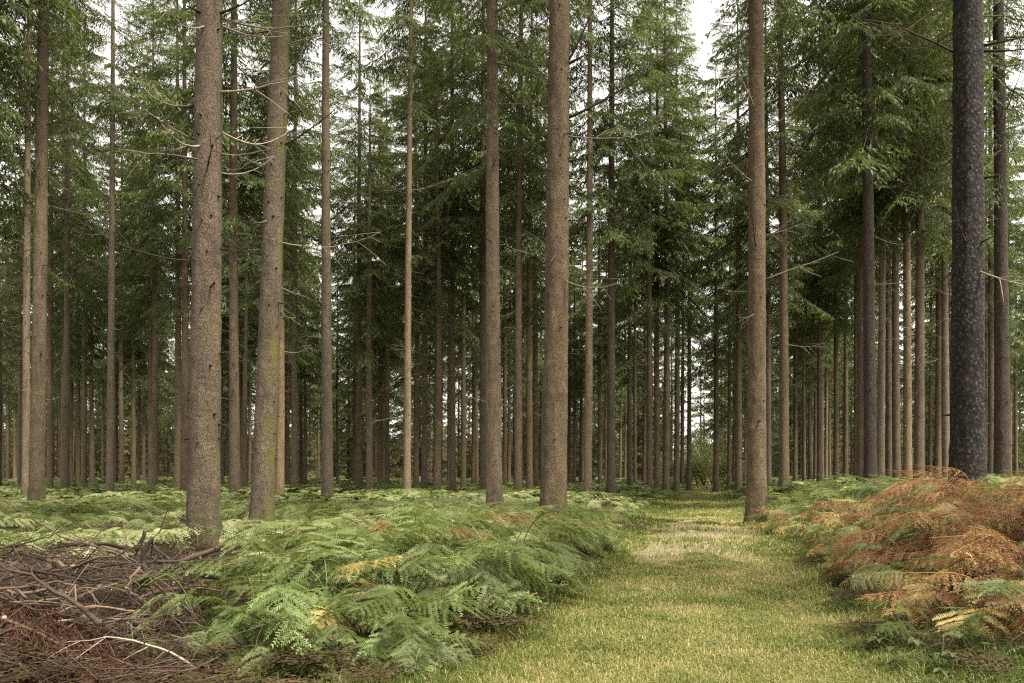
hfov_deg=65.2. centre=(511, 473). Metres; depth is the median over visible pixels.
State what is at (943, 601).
bramble
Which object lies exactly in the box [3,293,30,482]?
conifer tree
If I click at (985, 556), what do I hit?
bracken fern
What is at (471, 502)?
bracken fern
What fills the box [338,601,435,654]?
bracken fern
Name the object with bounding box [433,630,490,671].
bracken fern
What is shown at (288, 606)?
bracken fern
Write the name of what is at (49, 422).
conifer tree
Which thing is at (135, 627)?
dead branch
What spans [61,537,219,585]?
dead branch
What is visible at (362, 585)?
bracken fern
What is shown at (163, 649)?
dead branch
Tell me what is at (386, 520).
bracken fern
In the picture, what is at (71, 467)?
conifer tree
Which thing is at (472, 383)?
conifer tree
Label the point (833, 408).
conifer tree
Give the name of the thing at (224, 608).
bracken fern
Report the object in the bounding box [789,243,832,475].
conifer tree
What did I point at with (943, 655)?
bramble
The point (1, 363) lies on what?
conifer tree
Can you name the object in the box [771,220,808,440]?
conifer tree
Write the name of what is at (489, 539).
bracken fern
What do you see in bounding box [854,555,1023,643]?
bracken fern
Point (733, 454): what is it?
conifer tree
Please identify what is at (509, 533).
bracken fern
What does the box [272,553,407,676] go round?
bracken fern
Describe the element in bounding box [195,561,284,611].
bracken fern
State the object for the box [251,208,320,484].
conifer tree
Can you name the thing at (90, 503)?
bracken carpet
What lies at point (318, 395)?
conifer tree
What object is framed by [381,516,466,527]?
bracken fern
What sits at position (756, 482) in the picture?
conifer tree
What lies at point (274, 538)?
bracken fern
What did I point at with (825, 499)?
bracken fern
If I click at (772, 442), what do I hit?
conifer tree
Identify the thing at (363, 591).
bracken fern
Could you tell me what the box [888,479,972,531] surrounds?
bracken fern
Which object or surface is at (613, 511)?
bracken fern
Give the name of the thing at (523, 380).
conifer tree
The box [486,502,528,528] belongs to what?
bracken fern
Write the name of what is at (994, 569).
bracken fern
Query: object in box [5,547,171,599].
dead branch
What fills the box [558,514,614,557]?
bracken fern
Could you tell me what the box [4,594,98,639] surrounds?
dead branch
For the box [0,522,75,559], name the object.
dead branch
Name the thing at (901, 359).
conifer tree
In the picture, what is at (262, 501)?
conifer tree
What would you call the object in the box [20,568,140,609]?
dead branch
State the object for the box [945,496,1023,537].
bracken fern
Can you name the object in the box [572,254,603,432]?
conifer tree
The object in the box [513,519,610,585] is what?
bracken fern
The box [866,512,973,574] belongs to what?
bracken fern
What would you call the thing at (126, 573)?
dead branch
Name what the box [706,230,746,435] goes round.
conifer tree
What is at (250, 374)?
conifer tree
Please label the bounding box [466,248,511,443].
conifer tree
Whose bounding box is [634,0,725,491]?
conifer tree
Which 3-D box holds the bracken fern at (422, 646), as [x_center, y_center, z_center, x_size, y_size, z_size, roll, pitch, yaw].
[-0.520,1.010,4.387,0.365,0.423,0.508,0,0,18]
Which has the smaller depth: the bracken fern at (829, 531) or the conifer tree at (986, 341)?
the bracken fern at (829, 531)
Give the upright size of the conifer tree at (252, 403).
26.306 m
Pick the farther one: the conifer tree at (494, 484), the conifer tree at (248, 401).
the conifer tree at (248, 401)
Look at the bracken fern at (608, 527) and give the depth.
12.61 m
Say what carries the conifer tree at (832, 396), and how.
on the ground at (644, 555)
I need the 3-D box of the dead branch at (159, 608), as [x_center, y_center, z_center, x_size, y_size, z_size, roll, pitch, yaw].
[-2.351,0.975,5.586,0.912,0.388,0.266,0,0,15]
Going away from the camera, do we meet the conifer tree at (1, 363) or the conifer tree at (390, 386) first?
the conifer tree at (1, 363)
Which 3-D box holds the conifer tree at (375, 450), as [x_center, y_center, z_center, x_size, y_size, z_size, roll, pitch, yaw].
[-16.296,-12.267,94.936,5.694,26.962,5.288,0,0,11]
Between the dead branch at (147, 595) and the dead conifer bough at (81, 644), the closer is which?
the dead conifer bough at (81, 644)
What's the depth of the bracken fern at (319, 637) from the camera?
4.44 m
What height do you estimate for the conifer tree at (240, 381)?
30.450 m
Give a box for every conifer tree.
[0,0,79,346]
[0,0,86,290]
[0,0,92,497]
[0,0,139,508]
[0,9,116,486]
[0,12,106,487]
[0,21,34,166]
[0,110,80,415]
[0,141,32,485]
[0,198,22,483]
[0,213,56,483]
[0,258,31,476]
[1,0,136,494]
[3,218,30,478]
[3,271,30,471]
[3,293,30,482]
[16,8,141,488]
[30,304,75,477]
[46,243,99,478]
[46,287,81,431]
[46,308,107,465]
[47,215,105,485]
[47,234,106,485]
[49,0,173,496]
[52,0,334,551]
[53,242,99,445]
[57,238,128,484]
[78,73,164,486]
[80,205,127,479]
[80,329,124,431]
[88,261,141,483]
[90,0,193,485]
[94,209,147,442]
[94,254,130,437]
[98,145,172,483]
[101,139,174,481]
[101,155,181,482]
[102,48,191,484]
[110,0,264,495]
[115,0,253,489]
[124,0,321,498]
[124,273,174,442]
[124,292,174,476]
[159,322,189,429]
[161,111,257,437]
[166,300,189,418]
[170,0,388,525]
[189,243,257,484]
[189,278,227,432]
[221,151,262,488]
[222,0,333,494]
[222,74,285,484]
[222,203,256,429]
[223,0,350,490]
[223,160,258,482]
[223,237,257,479]
[223,350,256,442]
[223,369,227,479]
[224,349,255,438]
[225,2,332,400]
[226,91,310,421]
[248,130,320,484]
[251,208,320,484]
[258,0,393,501]
[289,171,342,484]
[289,230,320,433]
[289,264,332,482]
[289,325,320,475]
[290,306,320,436]
[298,273,343,479]
[301,0,415,488]
[307,293,343,476]
[314,218,363,483]
[319,160,377,481]
[330,81,416,491]
[332,251,375,483]
[333,271,352,459]
[337,110,412,481]
[340,68,419,482]
[341,165,413,482]
[343,322,377,475]
[346,127,414,482]
[348,179,411,433]
[357,0,475,498]
[361,201,419,440]
[362,371,400,479]
[372,0,485,488]
[373,9,465,487]
[380,131,469,467]
[385,55,476,478]
[386,0,514,495]
[389,0,596,509]
[390,67,485,489]
[391,352,428,449]
[392,328,433,438]
[411,337,446,448]
[413,173,469,483]
[414,29,514,487]
[415,0,547,489]
[419,275,471,481]
[419,336,446,477]
[441,145,512,486]
[442,0,595,490]
[443,270,471,479]
[455,198,502,485]
[457,94,544,484]
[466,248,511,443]
[466,299,479,473]
[469,1,602,490]
[469,170,543,484]
[471,315,511,431]
[479,0,694,521]
[499,30,586,486]
[499,168,544,431]
[500,282,542,477]
[501,278,542,479]
[507,334,539,477]
[522,253,544,481]
[523,286,543,439]
[529,0,641,500]
[538,0,697,495]
[538,152,603,481]
[567,271,600,483]
[568,137,637,483]
[568,252,600,483]
[568,270,585,484]
[571,245,603,475]
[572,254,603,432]
[581,217,638,480]
[584,0,709,492]
[584,258,626,447]
[593,154,681,485]
[594,176,663,485]
[601,213,662,439]
[602,323,626,444]
[603,285,642,481]
[603,320,632,481]
[605,0,726,489]
[606,0,725,494]
[615,161,674,482]
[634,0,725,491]
[640,103,733,489]
[652,306,696,476]
[659,132,719,483]
[670,59,747,492]
[674,0,848,522]
[683,0,809,493]
[683,0,884,494]
[692,152,747,485]
[694,285,732,439]
[701,126,771,482]
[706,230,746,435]
[707,0,832,482]
[723,327,772,480]
[724,246,778,441]
[731,272,774,436]
[742,333,778,426]
[748,0,952,483]
[770,114,833,480]
[770,132,824,480]
[771,119,848,480]
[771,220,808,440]
[771,300,792,473]
[772,0,951,481]
[776,310,801,471]
[778,5,854,480]
[788,55,877,479]
[788,127,853,478]
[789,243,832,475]
[789,291,830,479]
[789,308,842,479]
[795,3,910,477]
[796,75,878,476]
[798,305,840,436]
[802,286,853,478]
[807,0,989,478]
[811,268,853,476]
[813,355,853,448]
[815,0,993,479]
[824,300,877,475]
[825,72,940,478]
[828,0,1011,477]
[831,2,952,477]
[832,299,853,474]
[838,248,900,420]
[838,260,901,427]
[848,0,1023,504]
[875,266,914,424]
[875,294,902,427]
[876,0,1023,480]
[888,5,1023,477]
[899,2,987,476]
[899,195,951,477]
[899,253,949,470]
[911,266,948,448]
[925,276,950,423]
[927,178,950,365]
[928,0,1023,474]
[933,89,1023,461]
[987,103,1023,473]
[1008,130,1023,421]
[1010,250,1023,475]
[1011,260,1023,425]
[1011,307,1023,442]
[1012,315,1023,440]
[1017,261,1023,389]
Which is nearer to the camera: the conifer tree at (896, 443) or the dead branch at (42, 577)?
the dead branch at (42, 577)
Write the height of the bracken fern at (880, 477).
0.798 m
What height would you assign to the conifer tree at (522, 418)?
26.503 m
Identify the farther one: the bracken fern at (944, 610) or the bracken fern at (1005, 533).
the bracken fern at (1005, 533)
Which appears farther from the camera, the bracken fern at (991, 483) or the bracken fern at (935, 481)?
the bracken fern at (935, 481)
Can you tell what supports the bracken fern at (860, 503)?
on the ground at (644, 555)
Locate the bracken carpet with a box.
[0,474,1019,571]
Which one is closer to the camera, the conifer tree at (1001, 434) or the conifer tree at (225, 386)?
the conifer tree at (1001, 434)
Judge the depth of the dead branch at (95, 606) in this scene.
4.70 m
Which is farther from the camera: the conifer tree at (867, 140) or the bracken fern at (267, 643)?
the conifer tree at (867, 140)
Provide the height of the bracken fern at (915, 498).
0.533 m
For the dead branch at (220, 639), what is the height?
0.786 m
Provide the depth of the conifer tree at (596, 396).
81.86 m
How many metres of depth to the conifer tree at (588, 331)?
30.96 m
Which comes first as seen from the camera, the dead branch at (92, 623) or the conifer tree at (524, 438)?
the dead branch at (92, 623)
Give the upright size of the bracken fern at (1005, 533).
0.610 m
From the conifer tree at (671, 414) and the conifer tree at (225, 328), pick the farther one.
the conifer tree at (671, 414)
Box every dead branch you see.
[0,495,133,562]
[0,503,170,573]
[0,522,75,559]
[0,532,99,556]
[0,534,41,553]
[0,535,49,559]
[0,540,35,593]
[0,545,116,577]
[0,554,33,579]
[0,560,101,626]
[0,560,123,638]
[0,563,105,603]
[0,567,51,587]
[0,588,47,599]
[0,615,6,638]
[0,626,35,637]
[1,583,124,608]
[2,565,138,614]
[2,601,134,638]
[4,541,126,585]
[4,557,106,579]
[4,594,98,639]
[4,630,140,671]
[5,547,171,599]
[6,547,110,573]
[14,548,39,577]
[17,589,46,606]
[18,551,135,620]
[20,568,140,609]
[20,659,227,678]
[21,576,142,598]
[23,546,116,574]
[25,556,65,582]
[26,573,121,601]
[30,587,159,642]
[39,551,201,588]
[39,614,84,632]
[45,559,64,600]
[46,542,127,569]
[49,547,81,559]
[49,555,193,595]
[49,636,189,672]
[57,610,147,637]
[58,613,250,667]
[60,538,129,554]
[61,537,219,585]
[67,571,212,616]
[73,581,103,608]
[84,578,248,592]
[87,623,212,660]
[92,550,183,573]
[97,608,174,641]
[100,607,204,627]
[116,559,175,613]
[116,618,153,654]
[118,587,239,605]
[120,587,135,608]
[121,514,132,558]
[122,556,204,578]
[123,554,197,618]
[123,586,214,621]
[125,566,140,586]
[128,578,143,609]
[131,544,240,566]
[134,531,146,565]
[140,633,194,657]
[141,536,153,583]
[141,624,263,681]
[149,566,220,586]
[153,545,185,569]
[166,594,185,629]
[173,539,231,568]
[180,596,206,620]
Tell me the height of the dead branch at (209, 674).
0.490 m
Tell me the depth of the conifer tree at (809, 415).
67.48 m
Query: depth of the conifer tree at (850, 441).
96.56 m
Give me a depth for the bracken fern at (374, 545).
6.57 m
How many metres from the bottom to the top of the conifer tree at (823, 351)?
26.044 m
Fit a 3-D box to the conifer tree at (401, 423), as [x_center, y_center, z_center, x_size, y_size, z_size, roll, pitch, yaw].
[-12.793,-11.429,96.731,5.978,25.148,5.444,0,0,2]
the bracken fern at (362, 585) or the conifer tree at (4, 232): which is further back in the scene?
the conifer tree at (4, 232)
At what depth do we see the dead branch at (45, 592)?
6.46 m
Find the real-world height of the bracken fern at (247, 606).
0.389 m
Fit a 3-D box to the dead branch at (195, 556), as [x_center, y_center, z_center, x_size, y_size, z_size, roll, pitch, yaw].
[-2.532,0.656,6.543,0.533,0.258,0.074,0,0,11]
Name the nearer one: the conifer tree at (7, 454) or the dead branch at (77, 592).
the dead branch at (77, 592)
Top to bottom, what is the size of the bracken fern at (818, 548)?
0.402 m
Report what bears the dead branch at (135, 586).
in the brushwood twigs
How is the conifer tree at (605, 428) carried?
on the ground at (644, 555)
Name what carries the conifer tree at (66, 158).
on the ground at (644, 555)
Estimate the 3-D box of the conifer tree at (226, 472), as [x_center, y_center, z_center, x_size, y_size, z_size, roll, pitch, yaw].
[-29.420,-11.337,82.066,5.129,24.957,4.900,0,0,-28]
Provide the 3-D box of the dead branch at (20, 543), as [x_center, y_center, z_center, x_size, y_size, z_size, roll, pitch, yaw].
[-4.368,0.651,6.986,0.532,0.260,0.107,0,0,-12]
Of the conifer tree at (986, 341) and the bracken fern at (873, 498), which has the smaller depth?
the bracken fern at (873, 498)
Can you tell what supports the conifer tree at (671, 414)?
on the ground at (644, 555)
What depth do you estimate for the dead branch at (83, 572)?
5.69 m
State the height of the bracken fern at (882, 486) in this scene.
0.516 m
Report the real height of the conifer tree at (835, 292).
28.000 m
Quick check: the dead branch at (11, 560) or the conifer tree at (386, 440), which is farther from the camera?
the conifer tree at (386, 440)
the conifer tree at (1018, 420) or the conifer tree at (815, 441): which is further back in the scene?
the conifer tree at (1018, 420)
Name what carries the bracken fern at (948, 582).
on the ground at (644, 555)
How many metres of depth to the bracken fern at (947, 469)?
11.51 m
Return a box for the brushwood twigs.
[0,514,317,682]
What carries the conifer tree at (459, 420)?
on the ground at (644, 555)
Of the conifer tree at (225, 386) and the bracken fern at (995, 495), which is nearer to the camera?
the bracken fern at (995, 495)
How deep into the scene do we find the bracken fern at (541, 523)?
12.17 m
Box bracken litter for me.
[0,502,1023,682]
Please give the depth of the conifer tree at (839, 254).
44.24 m
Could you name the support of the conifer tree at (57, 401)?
on the ground at (644, 555)
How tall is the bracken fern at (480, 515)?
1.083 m
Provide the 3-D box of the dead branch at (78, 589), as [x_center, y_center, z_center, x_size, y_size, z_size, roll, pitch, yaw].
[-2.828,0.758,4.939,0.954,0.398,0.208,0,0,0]
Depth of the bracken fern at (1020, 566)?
5.39 m
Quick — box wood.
[4,306,1023,481]
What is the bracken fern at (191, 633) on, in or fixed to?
on the ground at (644, 555)
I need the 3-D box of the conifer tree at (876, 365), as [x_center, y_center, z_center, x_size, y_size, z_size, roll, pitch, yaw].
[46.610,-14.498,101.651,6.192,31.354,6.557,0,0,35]
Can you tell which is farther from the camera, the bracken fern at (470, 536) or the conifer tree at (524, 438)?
the conifer tree at (524, 438)
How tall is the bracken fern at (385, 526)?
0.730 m
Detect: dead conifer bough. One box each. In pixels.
[0,590,141,659]
[0,616,168,682]
[0,638,102,682]
[43,632,180,682]
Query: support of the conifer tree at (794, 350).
on the ground at (644, 555)
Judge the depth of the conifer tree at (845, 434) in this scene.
50.65 m
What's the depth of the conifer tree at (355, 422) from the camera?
65.12 m
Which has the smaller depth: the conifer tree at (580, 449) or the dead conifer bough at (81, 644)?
the dead conifer bough at (81, 644)
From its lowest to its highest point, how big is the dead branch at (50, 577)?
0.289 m
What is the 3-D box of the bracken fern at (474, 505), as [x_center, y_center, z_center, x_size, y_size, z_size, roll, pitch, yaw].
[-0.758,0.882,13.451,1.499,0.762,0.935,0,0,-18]
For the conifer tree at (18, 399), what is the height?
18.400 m
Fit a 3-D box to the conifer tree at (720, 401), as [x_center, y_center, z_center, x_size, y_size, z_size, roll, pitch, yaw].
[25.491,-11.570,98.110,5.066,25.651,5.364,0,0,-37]
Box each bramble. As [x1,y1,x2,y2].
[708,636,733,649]
[867,610,905,651]
[886,628,969,675]
[930,631,1023,671]
[936,600,1007,629]
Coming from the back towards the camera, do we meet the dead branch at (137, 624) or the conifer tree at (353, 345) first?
the conifer tree at (353, 345)
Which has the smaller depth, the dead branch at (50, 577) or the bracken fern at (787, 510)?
the dead branch at (50, 577)
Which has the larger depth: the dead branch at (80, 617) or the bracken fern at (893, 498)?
the bracken fern at (893, 498)
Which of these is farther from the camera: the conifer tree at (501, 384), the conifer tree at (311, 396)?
the conifer tree at (501, 384)
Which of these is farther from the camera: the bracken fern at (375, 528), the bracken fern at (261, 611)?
the bracken fern at (375, 528)
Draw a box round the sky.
[0,0,1023,457]
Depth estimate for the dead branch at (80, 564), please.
5.41 m
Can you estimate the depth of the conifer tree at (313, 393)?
91.78 m
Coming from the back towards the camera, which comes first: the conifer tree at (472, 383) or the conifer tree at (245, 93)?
the conifer tree at (472, 383)
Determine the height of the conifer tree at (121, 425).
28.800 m
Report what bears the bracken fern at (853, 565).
on the ground at (644, 555)
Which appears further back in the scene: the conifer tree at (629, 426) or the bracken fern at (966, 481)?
the conifer tree at (629, 426)
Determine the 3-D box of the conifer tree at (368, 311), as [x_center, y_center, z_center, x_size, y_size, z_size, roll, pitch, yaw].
[-6.328,-8.298,35.819,4.363,19.250,4.542,0,0,0]
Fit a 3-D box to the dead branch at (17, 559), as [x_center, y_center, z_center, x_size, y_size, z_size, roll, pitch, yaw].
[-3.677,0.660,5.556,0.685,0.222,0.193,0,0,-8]
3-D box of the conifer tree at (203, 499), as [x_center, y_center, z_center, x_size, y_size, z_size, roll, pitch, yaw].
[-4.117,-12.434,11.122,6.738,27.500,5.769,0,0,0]
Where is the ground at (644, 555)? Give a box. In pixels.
[0,433,1023,682]
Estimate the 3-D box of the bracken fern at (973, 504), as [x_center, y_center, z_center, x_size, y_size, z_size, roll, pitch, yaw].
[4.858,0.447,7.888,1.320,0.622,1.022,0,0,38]
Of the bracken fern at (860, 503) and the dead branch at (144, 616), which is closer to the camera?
the dead branch at (144, 616)
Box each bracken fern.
[107,566,325,661]
[129,627,249,662]
[148,523,287,618]
[163,573,329,670]
[177,509,461,635]
[181,607,291,682]
[186,567,345,656]
[191,612,275,661]
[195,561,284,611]
[196,559,352,611]
[197,543,321,596]
[198,615,265,663]
[202,534,329,593]
[203,608,255,640]
[211,605,250,643]
[211,638,305,682]
[222,536,421,671]
[232,601,346,645]
[237,508,439,626]
[242,617,311,665]
[245,552,365,591]
[247,613,351,679]
[247,626,394,675]
[248,582,409,643]
[251,534,348,560]
[252,523,370,594]
[252,559,368,612]
[253,598,342,649]
[265,599,374,682]
[269,537,400,609]
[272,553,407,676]
[281,624,366,681]
[301,509,366,555]
[309,523,400,559]
[315,617,409,652]
[320,595,455,641]
[328,613,368,640]
[330,619,389,669]
[330,630,452,682]
[332,531,452,612]
[333,528,417,589]
[335,499,478,574]
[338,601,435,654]
[341,577,428,630]
[344,526,402,560]
[344,552,507,642]
[347,541,455,601]
[353,519,399,535]
[356,588,452,678]
[359,633,455,674]
[371,551,554,625]
[372,519,417,537]
[377,624,433,679]
[378,521,491,587]
[379,499,520,564]
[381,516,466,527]
[381,615,458,677]
[384,533,553,586]
[387,512,452,523]
[394,530,474,550]
[397,541,581,619]
[403,499,466,519]
[415,526,534,559]
[418,505,517,561]
[425,536,555,632]
[431,504,500,521]
[433,509,502,538]
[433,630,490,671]
[441,527,482,551]
[442,499,474,526]
[449,551,581,610]
[450,509,621,593]
[450,513,548,541]
[455,518,514,533]
[461,507,512,536]
[462,500,533,524]
[465,537,609,610]
[468,533,537,549]
[477,523,553,541]
[478,520,546,541]
[483,514,514,522]
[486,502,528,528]
[488,506,557,527]
[506,515,543,541]
[510,513,569,540]
[510,522,597,557]
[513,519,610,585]
[515,514,570,536]
[517,526,572,540]
[520,504,555,528]
[534,509,614,579]
[540,503,597,527]
[541,511,620,563]
[544,521,628,553]
[553,505,620,558]
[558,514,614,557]
[570,520,622,545]
[572,509,617,539]
[585,514,626,535]
[588,505,619,522]
[603,504,626,527]
[603,516,629,538]
[616,510,635,528]
[746,508,779,524]
[749,509,784,527]
[754,507,796,522]
[761,495,802,514]
[761,512,814,534]
[763,509,802,530]
[763,521,820,542]
[770,516,808,528]
[774,527,833,558]
[780,521,820,541]
[784,490,855,521]
[786,524,881,563]
[789,501,812,522]
[790,495,851,522]
[796,503,857,540]
[796,542,847,562]
[799,501,855,527]
[804,514,836,542]
[806,491,852,528]
[806,509,842,547]
[807,487,845,507]
[809,532,967,587]
[815,474,884,516]
[815,498,953,561]
[816,539,904,574]
[816,543,881,587]
[818,498,883,529]
[821,549,849,571]
[829,484,882,507]
[830,500,912,543]
[832,496,891,524]
[835,472,899,506]
[836,559,940,600]
[838,555,903,597]
[842,499,928,547]
[844,513,887,535]
[849,569,966,616]
[850,601,939,644]
[852,585,957,628]
[854,489,892,512]
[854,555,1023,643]
[856,477,913,511]
[858,483,908,496]
[863,474,899,485]
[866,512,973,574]
[868,492,926,507]
[869,543,1023,610]
[873,484,939,511]
[875,621,944,651]
[877,470,959,521]
[878,489,940,529]
[880,478,930,535]
[882,572,1023,646]
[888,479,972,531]
[889,523,1006,576]
[894,465,970,508]
[896,501,975,569]
[897,477,980,505]
[902,526,1023,630]
[903,515,967,551]
[907,581,1020,637]
[907,606,991,641]
[908,540,1023,589]
[909,482,996,545]
[921,496,1023,538]
[924,470,994,503]
[933,473,1021,500]
[933,483,1023,531]
[935,476,1023,521]
[938,476,1023,509]
[938,510,1023,545]
[941,467,1009,478]
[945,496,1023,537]
[952,487,1023,562]
[952,593,1018,624]
[962,488,1023,522]
[967,482,1018,500]
[971,484,1021,527]
[986,480,1023,496]
[997,564,1023,580]
[1009,577,1023,636]
[1009,609,1023,642]
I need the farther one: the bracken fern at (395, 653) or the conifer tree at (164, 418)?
the conifer tree at (164, 418)
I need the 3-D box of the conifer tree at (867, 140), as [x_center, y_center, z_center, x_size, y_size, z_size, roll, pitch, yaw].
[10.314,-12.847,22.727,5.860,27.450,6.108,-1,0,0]
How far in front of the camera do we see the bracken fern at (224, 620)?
4.76 m
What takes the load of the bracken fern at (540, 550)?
on the ground at (644, 555)
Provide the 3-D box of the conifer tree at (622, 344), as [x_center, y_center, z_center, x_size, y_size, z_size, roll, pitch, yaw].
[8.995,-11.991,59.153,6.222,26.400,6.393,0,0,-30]
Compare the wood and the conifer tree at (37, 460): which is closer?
the conifer tree at (37, 460)
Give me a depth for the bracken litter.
4.49 m
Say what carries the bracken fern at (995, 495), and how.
on the ground at (644, 555)
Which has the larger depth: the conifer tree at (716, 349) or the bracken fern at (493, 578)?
the conifer tree at (716, 349)
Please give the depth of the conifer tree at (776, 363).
63.64 m
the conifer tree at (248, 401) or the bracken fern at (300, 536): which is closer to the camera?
the bracken fern at (300, 536)
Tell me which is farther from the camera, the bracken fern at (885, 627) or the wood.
the wood
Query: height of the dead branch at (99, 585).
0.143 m
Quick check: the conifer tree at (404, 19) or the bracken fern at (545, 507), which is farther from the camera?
the conifer tree at (404, 19)
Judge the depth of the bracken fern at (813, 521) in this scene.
12.16 m
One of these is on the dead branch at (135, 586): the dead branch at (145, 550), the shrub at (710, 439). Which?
the dead branch at (145, 550)
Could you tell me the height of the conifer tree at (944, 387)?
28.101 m
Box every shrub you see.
[660,453,699,484]
[669,428,722,482]
[671,413,731,482]
[672,438,726,485]
[704,443,745,483]
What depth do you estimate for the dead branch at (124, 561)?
6.16 m
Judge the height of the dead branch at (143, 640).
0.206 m
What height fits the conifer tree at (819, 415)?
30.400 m
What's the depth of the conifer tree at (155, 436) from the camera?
42.46 m
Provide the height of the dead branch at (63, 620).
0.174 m
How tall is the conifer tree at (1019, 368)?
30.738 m
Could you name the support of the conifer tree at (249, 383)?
on the ground at (644, 555)
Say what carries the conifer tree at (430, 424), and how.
on the ground at (644, 555)
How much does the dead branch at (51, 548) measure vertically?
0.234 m
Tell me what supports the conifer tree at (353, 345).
on the ground at (644, 555)
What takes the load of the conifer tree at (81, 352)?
on the ground at (644, 555)
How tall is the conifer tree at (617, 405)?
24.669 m
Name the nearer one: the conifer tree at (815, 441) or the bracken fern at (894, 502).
the bracken fern at (894, 502)
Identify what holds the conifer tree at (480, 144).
on the ground at (644, 555)
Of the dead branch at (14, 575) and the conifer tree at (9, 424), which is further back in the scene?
the conifer tree at (9, 424)
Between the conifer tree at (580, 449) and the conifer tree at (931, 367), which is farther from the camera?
the conifer tree at (580, 449)
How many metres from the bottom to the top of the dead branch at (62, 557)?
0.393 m
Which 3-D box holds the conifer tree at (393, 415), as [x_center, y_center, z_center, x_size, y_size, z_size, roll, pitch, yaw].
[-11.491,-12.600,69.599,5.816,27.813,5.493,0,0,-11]
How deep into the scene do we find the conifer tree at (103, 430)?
72.17 m
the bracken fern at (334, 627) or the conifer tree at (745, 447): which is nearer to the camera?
the bracken fern at (334, 627)
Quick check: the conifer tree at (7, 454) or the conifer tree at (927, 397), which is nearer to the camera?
the conifer tree at (927, 397)
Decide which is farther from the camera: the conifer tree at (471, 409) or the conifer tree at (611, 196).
the conifer tree at (471, 409)
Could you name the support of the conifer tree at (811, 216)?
on the ground at (644, 555)
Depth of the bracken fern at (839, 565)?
7.70 m
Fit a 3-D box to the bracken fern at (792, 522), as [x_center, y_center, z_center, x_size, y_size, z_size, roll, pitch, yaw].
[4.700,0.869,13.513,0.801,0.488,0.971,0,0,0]
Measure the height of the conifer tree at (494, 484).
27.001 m
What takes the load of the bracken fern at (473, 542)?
on the ground at (644, 555)
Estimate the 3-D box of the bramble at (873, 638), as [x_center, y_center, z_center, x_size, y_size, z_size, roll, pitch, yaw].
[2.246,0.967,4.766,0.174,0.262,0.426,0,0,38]
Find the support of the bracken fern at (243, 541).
on the ground at (644, 555)
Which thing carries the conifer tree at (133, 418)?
on the ground at (644, 555)
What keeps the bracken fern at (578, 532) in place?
on the ground at (644, 555)
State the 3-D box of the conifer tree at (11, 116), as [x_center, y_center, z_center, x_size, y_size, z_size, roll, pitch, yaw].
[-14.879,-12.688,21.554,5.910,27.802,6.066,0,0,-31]
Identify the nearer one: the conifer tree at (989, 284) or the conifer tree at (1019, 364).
the conifer tree at (989, 284)
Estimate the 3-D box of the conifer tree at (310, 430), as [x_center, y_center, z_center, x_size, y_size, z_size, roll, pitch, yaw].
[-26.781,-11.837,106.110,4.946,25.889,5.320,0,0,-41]
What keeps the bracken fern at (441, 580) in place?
on the ground at (644, 555)
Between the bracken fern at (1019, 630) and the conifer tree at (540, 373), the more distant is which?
the conifer tree at (540, 373)
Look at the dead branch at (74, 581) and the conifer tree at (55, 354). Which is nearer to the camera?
the dead branch at (74, 581)
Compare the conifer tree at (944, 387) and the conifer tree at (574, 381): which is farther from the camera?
the conifer tree at (574, 381)
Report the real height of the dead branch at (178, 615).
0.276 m
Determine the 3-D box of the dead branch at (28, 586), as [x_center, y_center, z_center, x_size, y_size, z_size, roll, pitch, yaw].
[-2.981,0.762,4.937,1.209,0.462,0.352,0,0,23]
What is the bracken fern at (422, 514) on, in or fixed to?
on the ground at (644, 555)
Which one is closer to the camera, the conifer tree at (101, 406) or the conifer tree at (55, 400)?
the conifer tree at (101, 406)
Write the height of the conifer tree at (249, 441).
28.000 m
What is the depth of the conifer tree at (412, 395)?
85.60 m
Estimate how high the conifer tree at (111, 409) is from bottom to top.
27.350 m
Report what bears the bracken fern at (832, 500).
on the ground at (644, 555)
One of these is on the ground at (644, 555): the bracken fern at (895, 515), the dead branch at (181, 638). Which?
the bracken fern at (895, 515)
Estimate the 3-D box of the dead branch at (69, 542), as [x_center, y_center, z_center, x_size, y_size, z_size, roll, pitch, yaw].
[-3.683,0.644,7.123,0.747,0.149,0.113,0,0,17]
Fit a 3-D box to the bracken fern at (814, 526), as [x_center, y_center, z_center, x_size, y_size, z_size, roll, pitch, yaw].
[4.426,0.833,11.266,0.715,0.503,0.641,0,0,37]
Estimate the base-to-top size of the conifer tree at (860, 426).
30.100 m
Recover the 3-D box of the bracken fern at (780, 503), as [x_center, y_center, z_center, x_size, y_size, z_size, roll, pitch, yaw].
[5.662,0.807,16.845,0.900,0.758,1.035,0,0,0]
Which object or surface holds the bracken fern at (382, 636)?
on the ground at (644, 555)
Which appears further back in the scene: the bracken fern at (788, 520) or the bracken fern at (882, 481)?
the bracken fern at (788, 520)
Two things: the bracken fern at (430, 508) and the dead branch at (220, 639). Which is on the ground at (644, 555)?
the bracken fern at (430, 508)
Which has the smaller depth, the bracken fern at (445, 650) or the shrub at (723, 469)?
the bracken fern at (445, 650)
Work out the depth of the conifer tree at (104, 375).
69.67 m
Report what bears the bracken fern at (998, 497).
on the ground at (644, 555)
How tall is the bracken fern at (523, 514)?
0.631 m
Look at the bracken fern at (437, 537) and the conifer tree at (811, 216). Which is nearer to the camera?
the bracken fern at (437, 537)
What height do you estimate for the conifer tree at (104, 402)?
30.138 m
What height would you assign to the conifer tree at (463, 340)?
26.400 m
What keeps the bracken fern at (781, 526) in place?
on the ground at (644, 555)
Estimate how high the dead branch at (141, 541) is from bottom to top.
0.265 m

